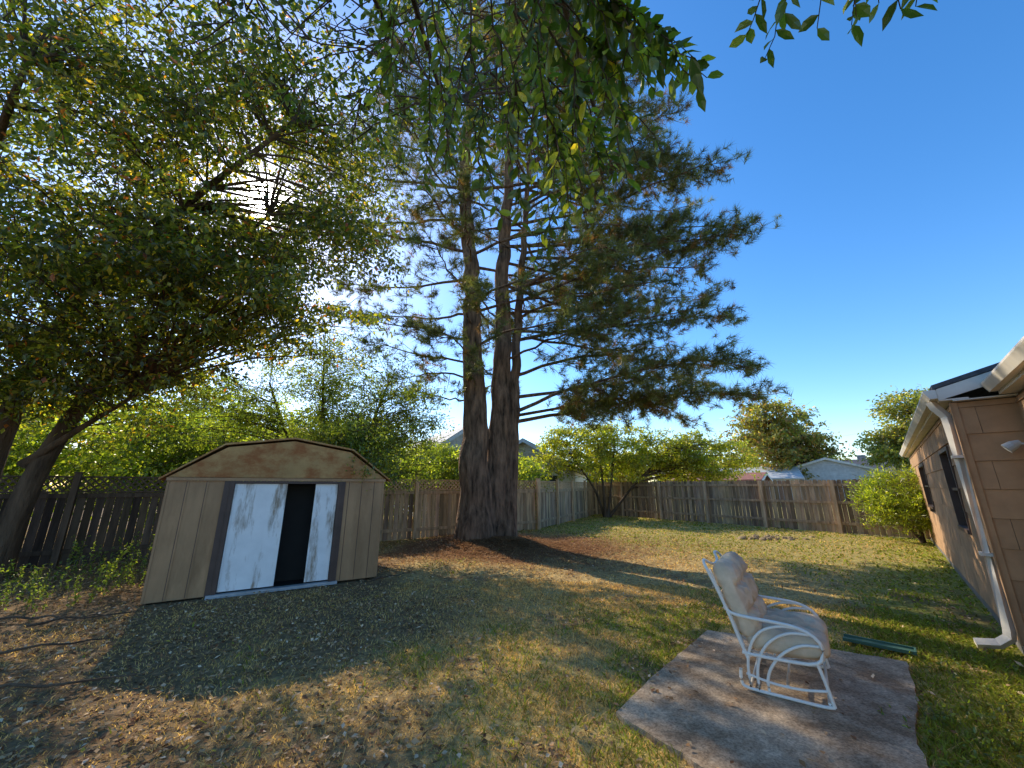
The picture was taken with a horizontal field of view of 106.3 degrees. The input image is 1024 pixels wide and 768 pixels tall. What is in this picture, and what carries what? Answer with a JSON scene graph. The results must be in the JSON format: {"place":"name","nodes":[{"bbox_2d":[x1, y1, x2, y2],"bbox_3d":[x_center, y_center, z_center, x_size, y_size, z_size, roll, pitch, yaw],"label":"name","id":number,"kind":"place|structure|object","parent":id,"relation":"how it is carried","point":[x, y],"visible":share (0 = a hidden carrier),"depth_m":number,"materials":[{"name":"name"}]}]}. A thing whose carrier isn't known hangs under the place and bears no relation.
{"place":"outdoors","nodes":[
{"label":"outdoors","id":0,"kind":"place"},
{"bbox_2d":[0,487,1023,767],"bbox_3d":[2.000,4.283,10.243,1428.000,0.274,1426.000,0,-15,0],"label":"ground","id":1,"kind":"structure","parent":0,"point":[372,747],"depth_m":3.84,"materials":[{"name":"green plant"}]},
{"bbox_2d":[0,387,102,516],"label":"hedge tree","id":2,"kind":"object","parent":1,"relation":"on","point":[16,454],"visible":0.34,"depth_m":9.77,"materials":[{"name":"green plant"}]},
{"bbox_2d":[0,532,154,616],"bbox_3d":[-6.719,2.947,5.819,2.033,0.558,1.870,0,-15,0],"label":"weeds","id":3,"kind":"object","parent":1,"relation":"on","point":[42,589],"visible":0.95,"depth_m":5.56,"materials":[{"name":"green plant"}]},
{"bbox_2d":[0,365,154,523],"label":"hedge tree","id":4,"kind":"object","parent":1,"relation":"on","point":[70,452],"visible":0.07,"depth_m":12.79,"materials":[{"name":"green plant"}]},
{"bbox_2d":[0,472,332,568],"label":"lattice fence","id":5,"kind":"object","parent":1,"relation":"on","point":[32,552],"visible":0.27,"depth_m":8.19,"materials":[{"name":"brown wood"}]},
{"bbox_2d":[45,389,287,538],"bbox_3d":[-10.731,2.423,12.007,6.986,4.824,5.348,0,-15,0],"label":"hedge tree","id":6,"kind":"object","parent":1,"relation":"on","point":[157,466],"visible":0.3,"depth_m":11.01,"materials":[{"name":"green plant"}]},
{"bbox_2d":[106,374,306,513],"bbox_3d":[-13.155,2.639,17.012,9.055,6.918,5.087,0,-15,0],"label":"hedge tree","id":7,"kind":"object","parent":1,"relation":"on","point":[282,404],"visible":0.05,"depth_m":17.18,"materials":[{"name":"green plant"}]},
{"bbox_2d":[0,0,422,580],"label":"shade tree","id":8,"kind":"object","parent":1,"relation":"on","point":[166,257],"visible":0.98,"depth_m":5.95,"materials":[{"name":"green plant"}]},
{"bbox_2d":[140,437,390,603],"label":"garden shed","id":9,"kind":"structure","parent":1,"relation":"on","point":[244,518],"depth_m":6.26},
{"bbox_2d":[216,484,337,591],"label":"sliding doors","id":10,"kind":"structure","parent":9,"relation":"in","point":[251,547],"depth_m":6.18,"materials":[{"name":"white metal"}]},
{"bbox_2d":[128,322,459,495],"bbox_3d":[-5.303,1.096,10.037,8.009,6.314,5.090,-4,-15,14],"label":"privet tree","id":11,"kind":"object","parent":1,"relation":"on","point":[376,440],"visible":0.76,"depth_m":10.12,"materials":[{"name":"green plant"}]},
{"bbox_2d":[245,403,403,486],"bbox_3d":[-7.572,3.208,14.659,6.580,4.949,5.110,0,-15,0],"label":"hedge tree","id":12,"kind":"object","parent":1,"relation":"on","point":[296,411],"depth_m":14.39,"materials":[{"name":"green plant"}]},
{"bbox_2d":[376,434,442,518],"bbox_3d":[-5.452,4.843,19.471,5.317,4.959,5.354,11,-18,-36],"label":"hedge tree","id":13,"kind":"object","parent":1,"relation":"on","point":[405,465],"visible":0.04,"depth_m":18.55,"materials":[{"name":"green plant"}]},
{"bbox_2d":[398,437,460,519],"bbox_3d":[-2.769,4.325,17.549,5.109,3.976,5.265,-13,-20,41],"label":"hedge tree","id":14,"kind":"object","parent":1,"relation":"on","point":[450,466],"visible":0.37,"depth_m":16.46,"materials":[{"name":"green plant"}]},
{"bbox_2d":[403,434,462,517],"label":"walls","id":15,"kind":"structure","parent":1,"relation":"on","point":[458,439],"depth_m":21.65,"materials":[{"name":"grey"}]},
{"bbox_2d":[406,427,462,457],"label":"roof","id":16,"kind":"structure","parent":15,"relation":"on","point":[452,432],"depth_m":22.95,"materials":[{"name":"white"}]},
{"bbox_2d":[421,430,462,458],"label":"rake trim","id":17,"kind":"structure","parent":16,"relation":"attached to","point":[455,436],"depth_m":21.22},
{"bbox_2d":[333,477,541,540],"bbox_3d":[-1.943,4.110,12.814,7.645,1.946,0.184,10,-18,-33],"label":"lattice fence","id":18,"kind":"object","parent":1,"relation":"on","point":[444,522],"visible":0.44,"depth_m":12.39,"materials":[{"name":"brown wood"}]},
{"bbox_2d":[84,420,883,492],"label":"distant trees","id":19,"kind":"object","parent":1,"relation":"on","point":[617,481],"visible":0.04,"depth_m":70.48,"materials":[{"name":"green plant"}]},
{"bbox_2d":[0,527,1023,767],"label":"fallen leaves","id":20,"kind":"object","parent":1,"relation":"on","point":[415,740],"depth_m":3.42,"materials":[{"name":"brown plant"}]},
{"bbox_2d":[59,525,965,676],"bbox_3d":[-0.641,4.333,10.543,23.653,0.440,14.914,0,-15,0],"label":"pine straw","id":21,"kind":"object","parent":1,"relation":"on","point":[509,540],"visible":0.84,"depth_m":9.49,"materials":[{"name":"brown plant"}]},
{"bbox_2d":[266,0,793,540],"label":"pine tree","id":22,"kind":"object","parent":1,"relation":"on","point":[488,478],"visible":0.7,"depth_m":12.30,"materials":[{"name":"green plant"}]},
{"bbox_2d":[517,446,555,515],"bbox_3d":[0.534,4.735,17.758,4.275,3.687,5.509,0,-15,0],"label":"hedge tree","id":23,"kind":"object","parent":1,"relation":"on","point":[529,472],"visible":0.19,"depth_m":16.94,"materials":[{"name":"green plant"}]},
{"bbox_2d":[156,0,937,281],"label":"overhanging tree","id":24,"kind":"object","parent":1,"relation":"on","point":[607,18],"visible":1,"depth_m":2.05,"materials":[{"name":"green plant"}]},
{"bbox_2d":[518,442,586,487],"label":"walls","id":25,"kind":"structure","parent":1,"relation":"on","point":[528,449],"depth_m":23.19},
{"bbox_2d":[542,476,556,489],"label":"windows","id":26,"kind":"structure","parent":25,"relation":"attached to","point":[553,478],"depth_m":22.47,"materials":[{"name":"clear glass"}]},
{"bbox_3d":[1.900,5.450,27.524,6.700,2.018,9.700,-4,-15,14],"label":"roof","id":27,"kind":"object","parent":25,"relation":"on","visible":0},
{"bbox_2d":[519,439,578,471],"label":"rake trim","id":28,"kind":"structure","parent":27,"relation":"attached to","point":[527,443],"depth_m":23.02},
{"bbox_2d":[539,478,597,529],"bbox_3d":[2.971,5.646,18.586,0.183,1.946,8.945,-7,-17,25],"label":"lattice fence","id":29,"kind":"object","parent":1,"relation":"on","point":[570,503],"visible":0.9,"depth_m":17.69,"materials":[{"name":"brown wood"}]},
{"bbox_2d":[523,417,767,517],"bbox_3d":[7.051,4.332,20.840,12.859,5.686,4.839,0,-15,0],"label":"crape myrtle","id":30,"kind":"object","parent":1,"relation":"on","point":[671,457],"visible":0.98,"depth_m":20.28,"materials":[{"name":"green plant"}]},
{"bbox_2d":[569,609,725,628],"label":"weeds","id":31,"kind":"object","parent":1,"relation":"on","point":[685,613],"visible":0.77,"depth_m":4.77,"materials":[{"name":"green plant"}]},
{"bbox_2d":[588,478,930,539],"bbox_3d":[8.762,5.321,17.294,0.171,1.909,14.236,10,-18,-34],"label":"privacy fence","id":32,"kind":"object","parent":1,"relation":"on","point":[644,500],"visible":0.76,"depth_m":15.80,"materials":[{"name":"brown wood"}]},
{"bbox_2d":[616,630,928,767],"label":"concrete patio","id":33,"kind":"structure","parent":1,"relation":"on","point":[718,730],"depth_m":2.76,"materials":[{"name":"grey concrete"}]},
{"bbox_2d":[702,550,836,709],"bbox_3d":[2.256,2.048,3.405,0.836,0.932,0.826,-11,-18,35],"label":"glider chair","id":34,"kind":"object","parent":33,"relation":"on","point":[757,622],"visible":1,"depth_m":3.17,"materials":[{"name":"fabric"}]},
{"bbox_2d":[737,534,814,540],"bbox_3d":[8.397,4.912,12.340,2.608,0.092,1.302,0,-15,0],"label":"clod pile","id":35,"kind":"object","parent":1,"relation":"on","point":[764,538],"visible":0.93,"depth_m":12.07,"materials":[{"name":"soil"}]},
{"bbox_2d":[769,479,802,499],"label":"walls","id":36,"kind":"structure","parent":1,"relation":"on","point":[785,480],"depth_m":38.08,"materials":[{"name":"grey"}]},
{"bbox_2d":[719,466,803,478],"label":"roof","id":37,"kind":"structure","parent":36,"relation":"on","point":[794,473],"depth_m":39.45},
{"bbox_2d":[720,396,856,479],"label":"oak tree","id":38,"kind":"object","parent":1,"relation":"on","point":[784,441],"visible":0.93,"depth_m":41.72,"materials":[{"name":"green plant"}]},
{"bbox_2d":[798,460,891,500],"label":"walls","id":39,"kind":"structure","parent":1,"relation":"on","point":[826,470],"depth_m":39.73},
{"bbox_2d":[798,457,893,471],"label":"roof","id":40,"kind":"structure","parent":39,"relation":"on","point":[843,461],"depth_m":39.19,"materials":[{"name":"grey"}]},
{"bbox_2d":[798,458,896,474],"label":"rake trim","id":41,"kind":"structure","parent":40,"relation":"attached to","point":[815,461],"depth_m":39.35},
{"bbox_2d":[842,463,932,544],"bbox_3d":[11.785,3.473,11.347,3.216,2.384,2.976,0,-15,0],"label":"bush","id":42,"kind":"object","parent":1,"relation":"on","point":[905,506],"visible":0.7,"depth_m":11.22,"materials":[{"name":"green plant"}]},
{"bbox_2d":[849,384,929,472],"bbox_3d":[37.881,5.534,36.280,9.544,11.197,8.740,0,-15,0],"label":"oak tree","id":43,"kind":"object","parent":1,"relation":"on","point":[888,443],"visible":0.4,"depth_m":36.48,"materials":[{"name":"green plant"}]},
{"bbox_2d":[843,596,974,627],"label":"weeds","id":44,"kind":"object","parent":1,"relation":"on","point":[928,622],"visible":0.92,"depth_m":4.94,"materials":[{"name":"green plant"}]},
{"bbox_2d":[877,698,1023,767],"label":"weeds","id":45,"kind":"object","parent":1,"relation":"on","point":[964,761],"visible":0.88,"depth_m":2.53,"materials":[{"name":"green plant"}]},
{"bbox_2d":[907,646,1023,710],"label":"weeds","id":46,"kind":"object","parent":1,"relation":"on","point":[953,675],"visible":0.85,"depth_m":3.40,"materials":[{"name":"green plant"}]},
{"bbox_2d":[909,388,1023,580],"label":"house wall","id":47,"kind":"structure","parent":1,"relation":"on","point":[1019,392],"depth_m":4.13,"materials":[{"name":"brown wood"}]},
{"bbox_2d":[918,446,971,534],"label":"window frames","id":48,"kind":"structure","parent":47,"relation":"attached to","point":[953,490],"depth_m":5.73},
{"bbox_2d":[923,454,967,525],"bbox_3d":[8.258,2.007,7.387,0.015,1.020,6.750,-14,-20,42],"label":"window glass","id":49,"kind":"object","parent":48,"relation":"in","point":[955,485],"visible":0.14,"depth_m":5.74,"materials":[{"name":"black glass"}]},
{"bbox_2d":[904,369,1023,457],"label":"fascia and soffit","id":50,"kind":"structure","parent":47,"relation":"on","point":[1015,384],"depth_m":4.23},
{"bbox_2d":[900,336,1023,456],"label":"gutters","id":51,"kind":"object","parent":50,"relation":"attached to","point":[1007,369],"visible":1,"depth_m":3.85,"materials":[{"name":"white metal"}]},
{"bbox_2d":[929,362,1015,398],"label":"roof","id":52,"kind":"structure","parent":50,"relation":"attached to","point":[981,392],"depth_m":4.34,"materials":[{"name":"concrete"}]},
{"bbox_2d":[909,392,1023,640],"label":"siding","id":53,"kind":"object","parent":47,"relation":"attached to","point":[959,548],"visible":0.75,"depth_m":4.10,"materials":[{"name":"brown wood"}]},
{"bbox_2d":[926,401,1016,648],"bbox_3d":[4.883,1.442,4.176,0.315,2.566,0.148,-14,-20,42],"label":"downspout","id":54,"kind":"object","parent":53,"relation":"attached to","point":[1006,638],"visible":0.93,"depth_m":4.03,"materials":[{"name":"white metal"}]},
{"bbox_2d":[948,402,1023,645],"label":"corner trim","id":55,"kind":"structure","parent":53,"relation":"attached to","point":[992,535],"depth_m":3.96,"materials":[{"name":"brown wood"}]},
{"bbox_2d":[1001,440,1023,452],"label":"floodlight","id":56,"kind":"object","parent":53,"relation":"attached to","point":[1012,446],"visible":1,"depth_m":3.84,"materials":[{"name":"white plastic"}]},
{"bbox_2d":[931,538,1023,653],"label":"foundation","id":57,"kind":"object","parent":1,"relation":"on","point":[997,619],"visible":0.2,"depth_m":5.61,"materials":[{"name":"grey concrete"}]},
{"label":"walls","id":58,"kind":"object","parent":1,"relation":"on","visible":0},
{"bbox_2d":[841,455,912,475],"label":"roof","id":59,"kind":"structure","parent":58,"relation":"on","point":[859,457],"depth_m":49.21,"materials":[{"name":"grey"}]},
{"bbox_2d":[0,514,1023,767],"bbox_3d":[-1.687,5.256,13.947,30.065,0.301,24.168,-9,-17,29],"label":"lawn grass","id":60,"kind":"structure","parent":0,"point":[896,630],"depth_m":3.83,"materials":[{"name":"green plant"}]},
{"bbox_2d":[842,633,916,655],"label":"pipe","id":61,"kind":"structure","parent":60,"relation":"on","point":[879,644],"depth_m":3.90,"materials":[{"name":"green plastic"}]},
{"bbox_2d":[0,0,1023,486],"label":"sky","id":62,"kind":"structure","parent":0,"point":[892,164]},
{"bbox_2d":[679,478,770,505],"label":"walls","id":63,"kind":"structure","parent":0,"point":[732,492],"depth_m":34.06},
{"bbox_2d":[671,472,770,481],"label":"roof","id":64,"kind":"structure","parent":63,"relation":"on","point":[748,476],"depth_m":33.83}
]}

